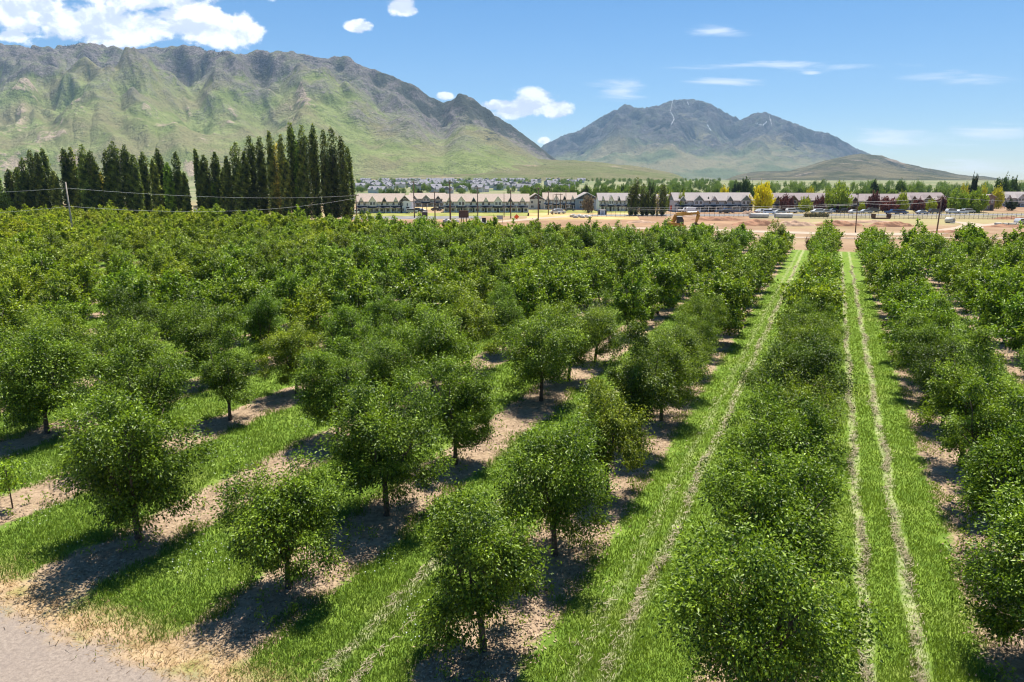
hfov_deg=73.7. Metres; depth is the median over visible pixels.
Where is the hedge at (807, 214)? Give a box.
[802,211,829,216]
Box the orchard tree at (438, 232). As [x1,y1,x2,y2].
[427,224,445,249]
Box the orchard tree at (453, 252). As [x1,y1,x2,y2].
[440,242,475,276]
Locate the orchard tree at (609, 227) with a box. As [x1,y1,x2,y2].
[602,223,616,237]
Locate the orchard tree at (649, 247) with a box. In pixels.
[632,232,664,270]
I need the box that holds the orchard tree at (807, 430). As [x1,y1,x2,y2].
[707,370,862,522]
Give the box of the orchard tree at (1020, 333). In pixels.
[1012,320,1023,352]
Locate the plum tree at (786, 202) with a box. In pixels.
[779,192,794,209]
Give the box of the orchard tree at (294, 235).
[287,231,300,247]
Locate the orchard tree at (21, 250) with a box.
[0,237,28,255]
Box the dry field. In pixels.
[527,213,639,219]
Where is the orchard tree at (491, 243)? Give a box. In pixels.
[474,231,500,267]
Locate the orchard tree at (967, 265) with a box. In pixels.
[942,250,994,297]
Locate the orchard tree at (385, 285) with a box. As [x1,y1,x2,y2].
[364,269,404,319]
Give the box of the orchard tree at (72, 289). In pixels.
[30,266,96,322]
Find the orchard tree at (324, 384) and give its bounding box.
[289,325,370,438]
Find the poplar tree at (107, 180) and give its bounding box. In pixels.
[100,149,118,212]
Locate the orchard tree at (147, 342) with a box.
[76,305,186,394]
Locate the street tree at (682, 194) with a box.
[678,190,684,204]
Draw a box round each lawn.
[357,212,528,215]
[529,210,627,212]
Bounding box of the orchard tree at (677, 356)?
[616,328,715,420]
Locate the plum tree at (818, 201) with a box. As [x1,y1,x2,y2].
[813,194,825,209]
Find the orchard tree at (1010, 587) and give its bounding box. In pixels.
[922,465,1023,646]
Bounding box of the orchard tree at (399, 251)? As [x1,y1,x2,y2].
[393,245,413,259]
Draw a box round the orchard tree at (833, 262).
[796,250,843,278]
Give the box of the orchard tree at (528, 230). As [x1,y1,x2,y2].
[517,223,537,237]
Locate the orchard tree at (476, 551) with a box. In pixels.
[399,478,561,665]
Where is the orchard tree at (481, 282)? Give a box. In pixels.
[461,262,499,309]
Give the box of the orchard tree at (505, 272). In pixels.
[483,258,521,299]
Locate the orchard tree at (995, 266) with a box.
[987,244,1023,270]
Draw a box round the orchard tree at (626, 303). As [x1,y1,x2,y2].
[607,265,652,331]
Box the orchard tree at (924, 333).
[882,312,990,390]
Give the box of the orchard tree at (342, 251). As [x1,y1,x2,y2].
[323,242,353,266]
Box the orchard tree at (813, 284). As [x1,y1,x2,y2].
[792,269,845,335]
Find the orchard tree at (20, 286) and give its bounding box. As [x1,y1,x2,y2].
[0,264,43,324]
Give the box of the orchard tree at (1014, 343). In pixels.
[987,290,1023,357]
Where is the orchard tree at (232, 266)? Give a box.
[202,252,253,309]
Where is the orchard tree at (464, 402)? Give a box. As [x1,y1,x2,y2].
[410,351,505,464]
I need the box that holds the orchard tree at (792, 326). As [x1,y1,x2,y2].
[772,302,844,371]
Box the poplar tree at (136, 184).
[128,154,145,214]
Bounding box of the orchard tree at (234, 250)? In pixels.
[219,241,254,277]
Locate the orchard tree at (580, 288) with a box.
[545,257,597,310]
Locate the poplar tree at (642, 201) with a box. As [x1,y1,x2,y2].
[639,183,646,214]
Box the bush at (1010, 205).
[1004,198,1019,210]
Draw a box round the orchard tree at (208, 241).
[193,234,217,249]
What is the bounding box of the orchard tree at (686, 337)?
[649,314,723,392]
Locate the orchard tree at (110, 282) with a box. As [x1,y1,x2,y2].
[89,265,148,314]
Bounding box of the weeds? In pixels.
[0,367,1023,681]
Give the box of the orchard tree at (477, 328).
[432,275,505,362]
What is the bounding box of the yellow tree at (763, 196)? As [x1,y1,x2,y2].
[749,181,775,210]
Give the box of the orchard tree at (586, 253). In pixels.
[577,247,605,263]
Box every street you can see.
[341,216,481,219]
[569,214,1023,215]
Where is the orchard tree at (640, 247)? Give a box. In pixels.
[631,239,654,268]
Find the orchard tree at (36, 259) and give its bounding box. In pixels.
[1,248,65,288]
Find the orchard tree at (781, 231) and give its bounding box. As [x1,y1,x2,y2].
[767,217,795,251]
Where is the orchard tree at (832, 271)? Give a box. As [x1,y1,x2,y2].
[796,254,838,284]
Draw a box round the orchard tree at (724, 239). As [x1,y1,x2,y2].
[703,226,739,262]
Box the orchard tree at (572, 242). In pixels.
[560,232,584,256]
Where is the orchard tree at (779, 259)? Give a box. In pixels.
[755,232,786,264]
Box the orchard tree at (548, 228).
[541,222,564,246]
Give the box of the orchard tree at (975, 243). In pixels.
[968,235,991,262]
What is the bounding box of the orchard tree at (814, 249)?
[806,240,842,266]
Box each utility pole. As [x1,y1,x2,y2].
[65,182,72,226]
[413,181,414,217]
[430,191,438,218]
[446,181,452,219]
[474,187,480,218]
[509,190,514,218]
[535,187,541,219]
[855,193,858,231]
[936,195,947,234]
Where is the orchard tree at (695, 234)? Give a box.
[688,223,701,245]
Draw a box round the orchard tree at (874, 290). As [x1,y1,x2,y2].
[863,255,904,300]
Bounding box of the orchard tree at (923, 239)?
[913,231,948,265]
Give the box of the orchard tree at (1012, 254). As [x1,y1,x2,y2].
[992,237,1023,273]
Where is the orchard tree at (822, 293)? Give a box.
[771,274,849,343]
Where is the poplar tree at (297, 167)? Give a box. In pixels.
[293,140,302,217]
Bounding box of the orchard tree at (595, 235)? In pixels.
[581,228,601,246]
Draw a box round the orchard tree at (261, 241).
[242,235,274,258]
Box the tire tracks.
[314,265,929,681]
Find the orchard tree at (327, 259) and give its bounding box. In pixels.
[313,244,346,286]
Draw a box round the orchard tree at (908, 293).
[883,278,947,332]
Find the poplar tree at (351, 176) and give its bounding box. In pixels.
[344,146,355,218]
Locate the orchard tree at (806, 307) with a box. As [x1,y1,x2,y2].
[778,285,852,344]
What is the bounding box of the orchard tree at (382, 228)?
[371,220,388,237]
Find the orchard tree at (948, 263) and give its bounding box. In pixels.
[933,251,973,292]
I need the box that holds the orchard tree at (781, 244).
[757,231,790,264]
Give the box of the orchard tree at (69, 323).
[0,300,98,381]
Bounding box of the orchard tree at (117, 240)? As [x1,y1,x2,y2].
[101,231,132,254]
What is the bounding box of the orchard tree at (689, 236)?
[669,228,694,243]
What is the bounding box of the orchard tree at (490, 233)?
[477,222,500,250]
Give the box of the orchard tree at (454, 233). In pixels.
[443,227,465,245]
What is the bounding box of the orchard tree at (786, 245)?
[764,234,789,259]
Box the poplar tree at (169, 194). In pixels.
[162,162,177,215]
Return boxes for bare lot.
[352,220,615,227]
[622,216,751,225]
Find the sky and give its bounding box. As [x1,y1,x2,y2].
[0,0,1023,179]
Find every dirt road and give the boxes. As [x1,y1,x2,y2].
[498,216,568,221]
[611,221,983,235]
[795,237,1002,238]
[963,223,1019,226]
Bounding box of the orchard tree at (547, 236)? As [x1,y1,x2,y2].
[532,229,554,246]
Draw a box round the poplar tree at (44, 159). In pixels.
[39,148,52,204]
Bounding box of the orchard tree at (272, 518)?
[202,433,361,589]
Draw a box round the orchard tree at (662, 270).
[640,254,690,313]
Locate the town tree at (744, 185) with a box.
[739,176,753,194]
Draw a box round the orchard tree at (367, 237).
[349,229,380,244]
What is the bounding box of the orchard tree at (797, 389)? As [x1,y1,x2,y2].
[740,350,854,464]
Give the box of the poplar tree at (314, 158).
[307,123,322,218]
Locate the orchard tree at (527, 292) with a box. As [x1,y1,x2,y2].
[503,258,555,327]
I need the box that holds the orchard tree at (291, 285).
[263,263,315,324]
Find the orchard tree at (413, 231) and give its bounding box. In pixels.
[408,224,425,242]
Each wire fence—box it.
[593,211,670,216]
[675,211,748,216]
[814,212,878,217]
[890,213,1021,218]
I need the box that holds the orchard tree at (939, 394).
[909,318,1023,465]
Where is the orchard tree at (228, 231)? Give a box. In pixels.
[216,224,234,241]
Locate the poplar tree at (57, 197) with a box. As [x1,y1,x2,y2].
[49,171,63,208]
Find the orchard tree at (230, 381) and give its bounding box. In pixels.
[195,321,259,420]
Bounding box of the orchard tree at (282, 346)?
[249,309,328,393]
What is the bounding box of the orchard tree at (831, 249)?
[807,246,838,272]
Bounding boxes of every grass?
[0,282,1023,681]
[0,526,361,681]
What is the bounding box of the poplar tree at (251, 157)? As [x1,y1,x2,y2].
[243,135,259,211]
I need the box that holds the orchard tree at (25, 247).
[2,236,28,253]
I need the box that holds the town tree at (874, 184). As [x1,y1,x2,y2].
[870,179,879,193]
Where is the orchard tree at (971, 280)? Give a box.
[954,259,1015,320]
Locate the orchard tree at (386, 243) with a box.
[374,235,398,256]
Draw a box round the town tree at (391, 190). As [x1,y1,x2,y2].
[384,187,400,192]
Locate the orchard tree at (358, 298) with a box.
[324,256,382,329]
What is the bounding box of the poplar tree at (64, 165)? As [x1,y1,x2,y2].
[58,147,74,211]
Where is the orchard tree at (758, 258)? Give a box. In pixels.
[737,245,768,288]
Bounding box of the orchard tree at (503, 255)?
[491,240,518,269]
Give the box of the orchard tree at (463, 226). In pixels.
[453,221,473,243]
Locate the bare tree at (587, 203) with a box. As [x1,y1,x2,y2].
[581,193,593,212]
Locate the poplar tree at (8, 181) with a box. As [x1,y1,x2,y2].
[2,168,16,207]
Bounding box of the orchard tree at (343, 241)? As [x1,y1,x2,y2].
[327,230,355,254]
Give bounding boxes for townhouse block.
[355,193,404,212]
[409,193,445,206]
[442,194,529,212]
[542,193,576,209]
[595,193,629,210]
[667,192,754,211]
[768,193,827,210]
[848,194,899,210]
[898,193,945,209]
[991,192,1023,206]
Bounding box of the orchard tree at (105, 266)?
[103,245,134,269]
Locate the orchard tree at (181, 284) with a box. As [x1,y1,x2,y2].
[151,268,210,326]
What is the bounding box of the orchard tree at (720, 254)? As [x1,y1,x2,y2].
[686,241,724,264]
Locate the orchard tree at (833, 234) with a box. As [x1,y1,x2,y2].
[811,228,840,242]
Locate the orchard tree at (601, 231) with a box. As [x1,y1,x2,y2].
[594,224,610,241]
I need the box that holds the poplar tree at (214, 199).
[209,181,219,217]
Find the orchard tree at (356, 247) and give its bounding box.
[343,237,381,265]
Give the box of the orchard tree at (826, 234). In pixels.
[809,228,838,255]
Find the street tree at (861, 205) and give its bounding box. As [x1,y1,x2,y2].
[858,200,864,210]
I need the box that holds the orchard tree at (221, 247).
[211,238,231,262]
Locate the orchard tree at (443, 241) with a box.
[429,234,459,256]
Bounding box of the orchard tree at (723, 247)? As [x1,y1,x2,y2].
[700,231,728,264]
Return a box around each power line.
[71,188,354,197]
[71,199,347,211]
[657,205,843,209]
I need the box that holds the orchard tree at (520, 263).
[506,255,545,287]
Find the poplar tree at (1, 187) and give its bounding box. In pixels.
[0,178,4,196]
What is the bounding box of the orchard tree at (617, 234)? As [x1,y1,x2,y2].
[609,224,634,255]
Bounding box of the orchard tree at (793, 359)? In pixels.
[733,314,865,417]
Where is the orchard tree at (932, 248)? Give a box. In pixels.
[916,231,947,265]
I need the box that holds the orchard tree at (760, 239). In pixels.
[756,232,777,265]
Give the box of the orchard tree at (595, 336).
[534,289,616,380]
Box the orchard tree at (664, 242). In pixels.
[652,225,678,260]
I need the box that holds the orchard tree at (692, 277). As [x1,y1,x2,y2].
[667,259,701,296]
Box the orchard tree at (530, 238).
[517,233,544,248]
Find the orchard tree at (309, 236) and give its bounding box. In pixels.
[297,229,316,248]
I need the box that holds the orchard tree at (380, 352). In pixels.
[340,311,421,406]
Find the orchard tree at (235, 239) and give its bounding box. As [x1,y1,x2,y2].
[223,233,247,245]
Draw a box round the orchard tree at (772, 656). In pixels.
[637,504,916,681]
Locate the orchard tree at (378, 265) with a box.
[361,244,398,287]
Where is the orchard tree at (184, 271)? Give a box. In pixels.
[148,257,192,309]
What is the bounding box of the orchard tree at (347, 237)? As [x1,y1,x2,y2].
[338,230,357,249]
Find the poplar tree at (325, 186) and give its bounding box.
[318,129,332,216]
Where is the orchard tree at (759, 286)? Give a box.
[723,251,769,296]
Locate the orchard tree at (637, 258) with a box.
[606,235,648,288]
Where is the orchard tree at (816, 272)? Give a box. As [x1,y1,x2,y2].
[791,255,845,293]
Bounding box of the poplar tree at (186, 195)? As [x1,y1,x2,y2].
[180,172,192,213]
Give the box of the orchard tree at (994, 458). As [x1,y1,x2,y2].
[946,387,1023,569]
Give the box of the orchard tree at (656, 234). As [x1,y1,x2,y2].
[644,230,658,242]
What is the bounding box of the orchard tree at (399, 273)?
[390,242,438,303]
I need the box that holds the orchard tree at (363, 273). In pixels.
[331,258,376,306]
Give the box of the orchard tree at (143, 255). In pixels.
[135,236,176,273]
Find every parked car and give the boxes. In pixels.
[406,208,417,212]
[549,210,560,213]
[686,207,700,212]
[718,209,730,212]
[723,208,735,212]
[763,209,775,213]
[775,210,786,212]
[785,208,798,212]
[810,209,823,213]
[836,208,849,212]
[848,210,861,213]
[867,208,880,211]
[884,209,900,213]
[896,209,908,213]
[915,210,929,213]
[928,209,942,213]
[945,209,959,213]
[955,210,968,213]
[961,208,975,212]
[1013,218,1023,223]
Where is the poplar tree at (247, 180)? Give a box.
[240,151,253,212]
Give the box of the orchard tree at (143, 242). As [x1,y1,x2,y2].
[127,226,161,259]
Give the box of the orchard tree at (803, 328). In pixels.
[763,305,846,388]
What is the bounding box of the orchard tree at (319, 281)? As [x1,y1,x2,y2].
[298,269,337,312]
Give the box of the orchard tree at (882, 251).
[863,245,905,283]
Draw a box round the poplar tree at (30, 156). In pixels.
[25,149,38,212]
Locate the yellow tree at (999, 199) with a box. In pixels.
[992,183,1004,208]
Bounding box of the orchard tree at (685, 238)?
[672,222,694,251]
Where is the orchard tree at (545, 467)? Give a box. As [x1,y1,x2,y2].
[473,399,628,556]
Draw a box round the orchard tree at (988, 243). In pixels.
[973,233,1002,263]
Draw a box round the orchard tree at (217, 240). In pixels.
[205,233,225,253]
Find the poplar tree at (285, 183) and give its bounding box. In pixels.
[276,134,292,216]
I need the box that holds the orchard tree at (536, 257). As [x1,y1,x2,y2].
[524,246,564,279]
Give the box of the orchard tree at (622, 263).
[599,244,634,288]
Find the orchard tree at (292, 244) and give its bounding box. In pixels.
[274,233,320,270]
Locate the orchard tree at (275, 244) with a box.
[263,232,282,263]
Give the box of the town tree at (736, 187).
[731,180,740,191]
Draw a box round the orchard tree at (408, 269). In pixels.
[392,245,425,290]
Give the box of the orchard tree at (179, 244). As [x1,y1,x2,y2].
[167,233,202,261]
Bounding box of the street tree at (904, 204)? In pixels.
[895,189,909,209]
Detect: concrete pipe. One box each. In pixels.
[749,213,768,217]
[774,213,792,217]
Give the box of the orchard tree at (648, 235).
[639,230,656,244]
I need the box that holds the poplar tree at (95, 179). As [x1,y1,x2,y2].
[85,150,104,211]
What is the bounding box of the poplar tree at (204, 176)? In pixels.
[197,155,213,214]
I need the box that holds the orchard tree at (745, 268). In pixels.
[728,257,764,307]
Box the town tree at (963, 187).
[960,183,969,193]
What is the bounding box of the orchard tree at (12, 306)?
[0,276,38,346]
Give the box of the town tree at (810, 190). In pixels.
[806,186,813,192]
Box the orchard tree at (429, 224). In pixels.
[419,223,443,235]
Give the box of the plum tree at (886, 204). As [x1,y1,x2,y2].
[879,196,900,211]
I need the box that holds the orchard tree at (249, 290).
[207,271,275,338]
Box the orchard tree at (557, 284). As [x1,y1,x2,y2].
[521,258,581,319]
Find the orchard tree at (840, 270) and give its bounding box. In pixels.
[801,249,844,278]
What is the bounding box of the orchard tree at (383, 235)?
[373,229,394,248]
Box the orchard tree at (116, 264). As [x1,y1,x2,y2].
[99,246,141,283]
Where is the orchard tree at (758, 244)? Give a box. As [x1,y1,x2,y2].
[747,239,772,270]
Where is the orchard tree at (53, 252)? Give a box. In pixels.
[11,237,65,287]
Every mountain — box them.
[0,43,555,180]
[541,99,870,179]
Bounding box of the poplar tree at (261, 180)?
[253,136,269,214]
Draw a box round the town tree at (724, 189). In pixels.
[720,185,728,191]
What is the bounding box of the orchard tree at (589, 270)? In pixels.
[567,254,615,308]
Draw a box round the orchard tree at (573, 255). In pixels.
[552,243,585,267]
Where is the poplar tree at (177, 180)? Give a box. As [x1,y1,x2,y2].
[171,151,183,212]
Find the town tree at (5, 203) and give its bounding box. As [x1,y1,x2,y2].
[0,188,13,212]
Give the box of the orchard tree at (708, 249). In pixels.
[687,237,717,277]
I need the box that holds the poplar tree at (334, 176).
[326,126,341,218]
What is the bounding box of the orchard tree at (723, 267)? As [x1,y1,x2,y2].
[709,249,758,319]
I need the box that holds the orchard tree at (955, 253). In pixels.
[930,242,972,284]
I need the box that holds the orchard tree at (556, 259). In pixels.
[542,245,574,277]
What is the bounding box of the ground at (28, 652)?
[0,180,1023,681]
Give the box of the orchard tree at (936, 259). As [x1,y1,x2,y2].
[929,243,963,282]
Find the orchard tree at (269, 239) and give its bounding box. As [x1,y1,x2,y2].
[255,234,282,249]
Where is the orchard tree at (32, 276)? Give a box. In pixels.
[0,256,51,306]
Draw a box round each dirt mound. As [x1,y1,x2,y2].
[626,220,655,222]
[667,215,695,216]
[686,223,719,227]
[690,216,740,220]
[732,219,779,225]
[768,220,815,225]
[812,220,890,222]
[815,220,862,225]
[869,221,914,226]
[928,230,957,232]
[982,224,1023,227]
[994,216,1023,218]
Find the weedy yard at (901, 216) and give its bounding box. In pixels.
[750,213,1023,218]
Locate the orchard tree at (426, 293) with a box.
[386,264,454,328]
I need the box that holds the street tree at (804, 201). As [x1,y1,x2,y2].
[798,195,812,211]
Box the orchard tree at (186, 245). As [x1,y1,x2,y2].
[174,240,204,276]
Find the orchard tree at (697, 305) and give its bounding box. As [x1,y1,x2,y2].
[672,289,734,346]
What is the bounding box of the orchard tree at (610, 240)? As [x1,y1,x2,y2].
[594,229,617,262]
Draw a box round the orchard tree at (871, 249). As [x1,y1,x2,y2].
[856,239,898,275]
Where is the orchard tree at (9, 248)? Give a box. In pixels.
[0,238,27,269]
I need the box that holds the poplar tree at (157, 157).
[152,148,166,215]
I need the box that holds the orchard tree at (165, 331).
[154,281,218,348]
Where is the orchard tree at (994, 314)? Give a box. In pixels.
[972,264,1023,343]
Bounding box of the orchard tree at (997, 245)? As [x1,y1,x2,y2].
[979,241,1012,270]
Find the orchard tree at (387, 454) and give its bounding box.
[300,363,459,516]
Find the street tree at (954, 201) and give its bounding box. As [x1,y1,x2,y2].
[946,186,969,209]
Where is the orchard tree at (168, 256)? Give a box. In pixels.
[142,247,179,280]
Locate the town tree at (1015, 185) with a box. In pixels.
[1008,175,1020,191]
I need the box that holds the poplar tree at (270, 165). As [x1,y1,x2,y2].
[265,130,279,213]
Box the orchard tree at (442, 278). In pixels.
[424,261,480,327]
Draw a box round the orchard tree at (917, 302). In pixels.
[877,281,959,350]
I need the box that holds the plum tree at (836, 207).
[826,200,849,209]
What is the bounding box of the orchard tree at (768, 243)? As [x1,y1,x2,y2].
[748,232,778,275]
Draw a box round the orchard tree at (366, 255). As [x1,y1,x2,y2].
[345,241,375,278]
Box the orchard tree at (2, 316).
[0,303,25,351]
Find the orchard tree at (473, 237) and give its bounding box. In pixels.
[468,230,485,246]
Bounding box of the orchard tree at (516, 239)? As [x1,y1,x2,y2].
[505,234,527,255]
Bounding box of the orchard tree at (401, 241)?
[388,228,411,250]
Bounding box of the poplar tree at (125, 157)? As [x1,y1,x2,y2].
[119,144,133,213]
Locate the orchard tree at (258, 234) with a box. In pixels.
[247,224,268,247]
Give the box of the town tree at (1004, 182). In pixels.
[993,173,1013,191]
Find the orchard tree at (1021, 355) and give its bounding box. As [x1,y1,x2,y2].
[1008,347,1023,377]
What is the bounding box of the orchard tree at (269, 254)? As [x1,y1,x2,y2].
[252,241,279,279]
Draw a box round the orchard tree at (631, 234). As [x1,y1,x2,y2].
[607,224,644,248]
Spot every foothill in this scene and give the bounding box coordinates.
[354,158,685,180]
[726,154,1001,179]
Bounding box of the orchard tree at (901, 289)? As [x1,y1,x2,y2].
[876,280,931,328]
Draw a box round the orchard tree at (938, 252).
[928,239,956,267]
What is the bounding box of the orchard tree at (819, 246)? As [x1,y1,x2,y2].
[812,240,825,252]
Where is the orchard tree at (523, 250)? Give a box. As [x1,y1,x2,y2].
[499,234,535,261]
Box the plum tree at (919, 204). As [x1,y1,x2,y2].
[911,196,925,211]
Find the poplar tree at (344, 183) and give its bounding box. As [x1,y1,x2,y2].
[336,136,353,217]
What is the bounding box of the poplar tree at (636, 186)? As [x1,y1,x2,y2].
[632,177,640,214]
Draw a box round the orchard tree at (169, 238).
[162,227,191,249]
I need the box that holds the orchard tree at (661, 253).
[646,239,668,270]
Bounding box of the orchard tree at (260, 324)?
[236,286,286,358]
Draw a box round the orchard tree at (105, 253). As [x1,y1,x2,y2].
[97,240,138,280]
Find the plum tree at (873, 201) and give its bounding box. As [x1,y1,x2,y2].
[866,189,881,211]
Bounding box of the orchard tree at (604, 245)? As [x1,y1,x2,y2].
[587,234,610,261]
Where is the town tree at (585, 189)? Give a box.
[581,183,589,192]
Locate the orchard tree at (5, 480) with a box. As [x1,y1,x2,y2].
[0,455,29,508]
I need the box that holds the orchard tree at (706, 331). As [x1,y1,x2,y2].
[668,305,724,358]
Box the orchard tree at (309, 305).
[280,279,335,346]
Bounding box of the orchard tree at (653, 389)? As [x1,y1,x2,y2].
[602,315,683,449]
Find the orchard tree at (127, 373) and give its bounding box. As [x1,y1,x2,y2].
[62,327,203,450]
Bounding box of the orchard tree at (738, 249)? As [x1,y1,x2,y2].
[721,229,743,254]
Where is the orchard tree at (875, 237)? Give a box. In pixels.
[853,226,893,257]
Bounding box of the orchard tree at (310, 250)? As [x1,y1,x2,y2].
[288,242,326,274]
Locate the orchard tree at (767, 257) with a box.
[736,244,776,285]
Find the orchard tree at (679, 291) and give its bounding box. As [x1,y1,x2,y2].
[650,253,695,298]
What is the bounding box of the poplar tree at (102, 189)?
[98,172,106,207]
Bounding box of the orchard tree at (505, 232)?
[491,226,513,246]
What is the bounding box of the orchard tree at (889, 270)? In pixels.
[869,246,939,309]
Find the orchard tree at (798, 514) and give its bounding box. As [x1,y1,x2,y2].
[680,425,871,602]
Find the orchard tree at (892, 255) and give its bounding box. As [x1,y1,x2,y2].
[862,237,913,290]
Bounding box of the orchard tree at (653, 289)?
[632,277,665,320]
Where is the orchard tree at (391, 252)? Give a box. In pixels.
[371,243,402,278]
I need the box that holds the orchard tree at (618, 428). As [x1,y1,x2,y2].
[561,368,661,493]
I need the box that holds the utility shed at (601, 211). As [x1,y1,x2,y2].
[598,209,606,214]
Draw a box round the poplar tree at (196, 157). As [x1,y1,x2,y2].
[192,148,203,217]
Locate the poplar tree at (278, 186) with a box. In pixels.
[271,142,282,214]
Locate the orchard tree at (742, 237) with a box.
[725,227,754,251]
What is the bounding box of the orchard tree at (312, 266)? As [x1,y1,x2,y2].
[288,253,327,292]
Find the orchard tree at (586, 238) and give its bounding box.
[573,221,596,250]
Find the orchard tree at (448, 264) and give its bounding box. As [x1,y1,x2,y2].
[426,254,463,289]
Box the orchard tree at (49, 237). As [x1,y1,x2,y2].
[41,227,70,258]
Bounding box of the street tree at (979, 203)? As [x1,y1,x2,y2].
[966,187,989,212]
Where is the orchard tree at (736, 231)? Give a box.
[729,230,741,255]
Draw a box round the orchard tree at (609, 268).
[580,254,620,301]
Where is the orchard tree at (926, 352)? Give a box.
[902,326,1008,425]
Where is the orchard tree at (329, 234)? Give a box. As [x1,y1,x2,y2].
[318,226,335,249]
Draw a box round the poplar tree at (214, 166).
[209,152,222,216]
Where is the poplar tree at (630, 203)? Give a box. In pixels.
[626,185,637,214]
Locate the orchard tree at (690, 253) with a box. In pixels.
[666,238,704,292]
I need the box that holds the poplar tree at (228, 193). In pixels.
[222,156,235,218]
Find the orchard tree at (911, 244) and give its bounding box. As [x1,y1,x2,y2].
[908,231,933,257]
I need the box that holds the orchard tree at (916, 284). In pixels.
[879,271,925,313]
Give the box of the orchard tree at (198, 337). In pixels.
[150,288,251,377]
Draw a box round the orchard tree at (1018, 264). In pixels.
[1007,254,1023,285]
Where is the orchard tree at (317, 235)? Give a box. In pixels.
[300,228,319,239]
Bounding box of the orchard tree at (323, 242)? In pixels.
[307,232,330,262]
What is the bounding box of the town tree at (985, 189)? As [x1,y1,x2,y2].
[981,182,987,193]
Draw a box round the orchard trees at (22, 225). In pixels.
[0,199,1023,259]
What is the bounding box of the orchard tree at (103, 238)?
[93,226,128,259]
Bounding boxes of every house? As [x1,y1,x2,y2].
[355,183,364,187]
[368,186,374,192]
[373,186,386,192]
[386,183,393,188]
[397,182,405,187]
[399,195,415,212]
[435,186,446,191]
[444,186,453,193]
[455,185,467,191]
[471,184,484,191]
[488,182,496,187]
[493,184,503,189]
[500,182,509,188]
[528,193,543,208]
[574,192,595,209]
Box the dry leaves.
[0,319,1023,681]
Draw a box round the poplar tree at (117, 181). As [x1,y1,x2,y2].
[105,141,128,213]
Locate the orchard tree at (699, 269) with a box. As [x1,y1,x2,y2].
[681,248,712,276]
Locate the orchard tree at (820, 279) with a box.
[785,263,849,321]
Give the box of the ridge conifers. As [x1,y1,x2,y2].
[65,43,222,57]
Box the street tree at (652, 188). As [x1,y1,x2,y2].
[646,178,656,206]
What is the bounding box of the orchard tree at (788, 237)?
[785,233,792,252]
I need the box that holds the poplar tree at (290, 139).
[285,123,296,212]
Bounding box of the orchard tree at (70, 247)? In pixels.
[52,240,96,288]
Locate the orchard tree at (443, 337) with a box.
[394,296,482,389]
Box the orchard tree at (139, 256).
[134,241,163,268]
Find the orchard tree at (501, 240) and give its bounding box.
[494,235,513,256]
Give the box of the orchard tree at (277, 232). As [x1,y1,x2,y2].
[265,223,292,240]
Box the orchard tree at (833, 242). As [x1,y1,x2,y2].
[808,232,837,258]
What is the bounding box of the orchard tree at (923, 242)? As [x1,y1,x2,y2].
[912,232,946,269]
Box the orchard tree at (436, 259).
[422,246,452,279]
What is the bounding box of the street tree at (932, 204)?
[925,198,937,210]
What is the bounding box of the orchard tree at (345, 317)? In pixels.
[315,287,377,375]
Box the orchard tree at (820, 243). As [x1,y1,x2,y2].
[805,236,840,256]
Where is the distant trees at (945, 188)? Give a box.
[354,177,1023,197]
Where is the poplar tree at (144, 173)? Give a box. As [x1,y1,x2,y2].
[138,151,152,212]
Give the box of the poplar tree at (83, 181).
[76,144,92,212]
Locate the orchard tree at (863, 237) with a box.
[858,229,874,251]
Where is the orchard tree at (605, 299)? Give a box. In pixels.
[573,286,630,362]
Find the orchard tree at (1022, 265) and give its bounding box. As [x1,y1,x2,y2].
[1015,257,1023,284]
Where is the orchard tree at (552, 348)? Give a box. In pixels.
[490,298,598,400]
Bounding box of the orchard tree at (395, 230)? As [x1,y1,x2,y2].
[386,228,411,245]
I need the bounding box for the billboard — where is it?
[458,210,468,221]
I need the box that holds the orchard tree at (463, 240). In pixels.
[451,231,469,248]
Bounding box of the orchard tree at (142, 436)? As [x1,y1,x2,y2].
[40,369,224,542]
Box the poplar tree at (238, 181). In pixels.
[228,141,248,214]
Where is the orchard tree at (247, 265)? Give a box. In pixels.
[225,245,267,288]
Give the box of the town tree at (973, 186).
[968,171,978,194]
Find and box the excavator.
[664,211,699,229]
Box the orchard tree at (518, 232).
[509,223,525,239]
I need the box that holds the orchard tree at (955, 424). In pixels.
[929,366,1023,508]
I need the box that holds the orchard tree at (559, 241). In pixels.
[552,232,569,252]
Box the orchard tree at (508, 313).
[483,278,527,352]
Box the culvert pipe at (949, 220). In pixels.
[945,217,955,222]
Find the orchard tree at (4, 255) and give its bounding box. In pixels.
[0,244,15,271]
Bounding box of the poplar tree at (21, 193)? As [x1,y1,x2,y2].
[11,167,31,211]
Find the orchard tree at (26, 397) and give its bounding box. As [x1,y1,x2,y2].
[0,312,96,433]
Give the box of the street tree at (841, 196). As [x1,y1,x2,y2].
[823,180,853,211]
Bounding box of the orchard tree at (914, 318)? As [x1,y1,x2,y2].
[884,286,967,368]
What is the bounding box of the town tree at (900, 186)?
[894,181,906,192]
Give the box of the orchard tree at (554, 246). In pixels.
[533,238,560,256]
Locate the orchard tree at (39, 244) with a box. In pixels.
[23,234,65,268]
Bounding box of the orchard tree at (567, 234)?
[552,227,575,247]
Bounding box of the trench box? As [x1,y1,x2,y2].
[871,214,891,218]
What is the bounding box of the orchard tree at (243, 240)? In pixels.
[235,230,256,249]
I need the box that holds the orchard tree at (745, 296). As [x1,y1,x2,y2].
[700,267,750,323]
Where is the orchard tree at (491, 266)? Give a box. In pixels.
[472,247,503,288]
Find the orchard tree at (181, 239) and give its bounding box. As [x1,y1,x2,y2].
[168,234,193,256]
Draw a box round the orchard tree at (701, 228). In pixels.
[685,224,712,242]
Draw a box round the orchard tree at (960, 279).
[948,264,981,311]
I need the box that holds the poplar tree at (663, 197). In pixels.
[658,183,668,214]
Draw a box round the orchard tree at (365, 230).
[355,227,371,240]

